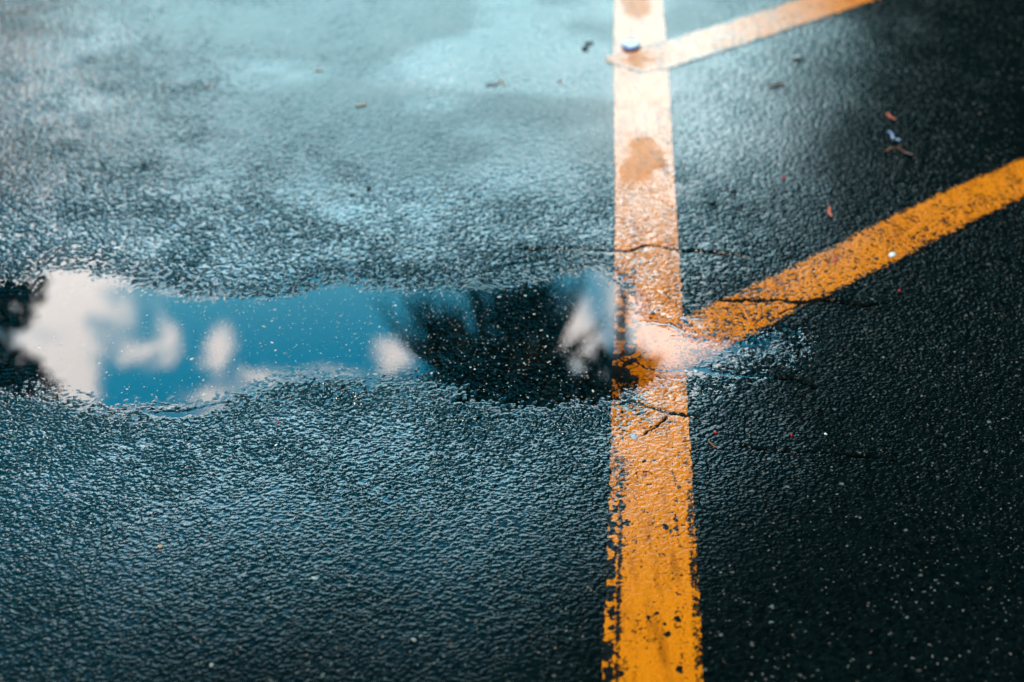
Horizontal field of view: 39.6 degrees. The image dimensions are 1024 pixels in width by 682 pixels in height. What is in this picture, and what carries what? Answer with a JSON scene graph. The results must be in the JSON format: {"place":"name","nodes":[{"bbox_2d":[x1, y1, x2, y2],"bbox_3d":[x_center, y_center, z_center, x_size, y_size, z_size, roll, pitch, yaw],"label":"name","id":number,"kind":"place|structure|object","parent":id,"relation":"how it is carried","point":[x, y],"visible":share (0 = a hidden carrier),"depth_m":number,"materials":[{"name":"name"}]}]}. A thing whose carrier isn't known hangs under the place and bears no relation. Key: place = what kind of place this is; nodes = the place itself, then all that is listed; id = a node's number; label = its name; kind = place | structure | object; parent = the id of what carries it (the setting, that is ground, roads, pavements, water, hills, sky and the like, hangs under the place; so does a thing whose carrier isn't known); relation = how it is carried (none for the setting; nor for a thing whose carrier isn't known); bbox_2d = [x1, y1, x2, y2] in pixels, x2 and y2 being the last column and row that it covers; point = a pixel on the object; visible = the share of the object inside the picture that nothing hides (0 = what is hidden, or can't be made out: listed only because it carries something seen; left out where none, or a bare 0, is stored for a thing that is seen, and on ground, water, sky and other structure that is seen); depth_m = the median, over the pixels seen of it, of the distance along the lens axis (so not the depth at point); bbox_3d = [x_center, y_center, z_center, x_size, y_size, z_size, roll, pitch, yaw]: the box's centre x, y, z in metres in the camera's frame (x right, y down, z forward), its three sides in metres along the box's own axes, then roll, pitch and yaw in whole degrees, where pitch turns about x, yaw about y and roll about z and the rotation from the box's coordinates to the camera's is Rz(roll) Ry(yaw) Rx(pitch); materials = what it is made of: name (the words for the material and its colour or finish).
{"place":"outdoors","nodes":[
{"label":"outdoors","id":0,"kind":"place"},
{"bbox_2d":[0,0,1023,681],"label":"ground","id":1,"kind":"structure","parent":0,"point":[154,186],"depth_m":1.96,"materials":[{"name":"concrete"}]},
{"bbox_2d":[2,263,710,426],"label":"water","id":2,"kind":"structure","parent":1,"relation":"on","point":[284,385],"depth_m":1.87,"materials":[{"name":"clear liquid"}]},
{"bbox_2d":[27,275,613,403],"bbox_3d":[-0.276,-0.009,1.977,0.848,0.001,0.328,0,33,0],"label":"pollen","id":3,"kind":"object","parent":2,"relation":"on","point":[357,338],"visible":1,"depth_m":1.96},
{"bbox_2d":[601,0,703,681],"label":"painted line","id":4,"kind":"object","parent":1,"relation":"on","point":[651,589],"visible":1,"depth_m":1.82,"materials":[{"name":"yellow paint"}]},
{"bbox_2d":[621,40,639,50],"bbox_3d":[0.240,-0.596,2.867,0.038,0.009,0.038,0,33,0],"label":"bottle cap","id":5,"kind":"object","parent":4,"relation":"on","point":[630,45],"visible":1,"depth_m":2.86,"materials":[{"name":"white plastic"}]},
{"bbox_2d":[605,0,875,72],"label":"painted line","id":6,"kind":"object","parent":1,"relation":"on","point":[724,36],"visible":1,"depth_m":2.93,"materials":[{"name":"yellow paint"}]},
{"bbox_2d":[767,81,784,85],"bbox_3d":[0.503,-0.487,2.704,0.038,0.004,0.010,-14,35,-20],"label":"leaf","id":7,"kind":"object","parent":1,"relation":"on","point":[778,84],"visible":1,"depth_m":2.71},
{"bbox_2d":[681,157,1023,371],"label":"painted line","id":8,"kind":"object","parent":1,"relation":"on","point":[814,278],"visible":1,"depth_m":2.14,"materials":[{"name":"yellow paint"}]},
{"bbox_2d":[888,252,895,256],"bbox_3d":[0.575,-0.130,2.152,0.013,0.010,0.010,-15,36,-21],"label":"pebble","id":9,"kind":"object","parent":8,"relation":"on","point":[891,254],"visible":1,"depth_m":2.15,"materials":[{"name":"white stone"}]},
{"bbox_2d":[887,131,899,140],"bbox_3d":[0.671,-0.359,2.506,0.009,0.008,0.040,-7,34,-11],"label":"foil strip","id":10,"kind":"object","parent":1,"relation":"on","point":[891,134],"visible":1,"depth_m":2.51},
{"bbox_2d":[897,146,913,154],"bbox_3d":[0.678,-0.327,2.458,0.008,0.004,0.038,-19,38,-27],"label":"leaf","id":11,"kind":"object","parent":1,"relation":"on","point":[901,149],"visible":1,"depth_m":2.46,"materials":[{"name":"brown plant"}]}
]}

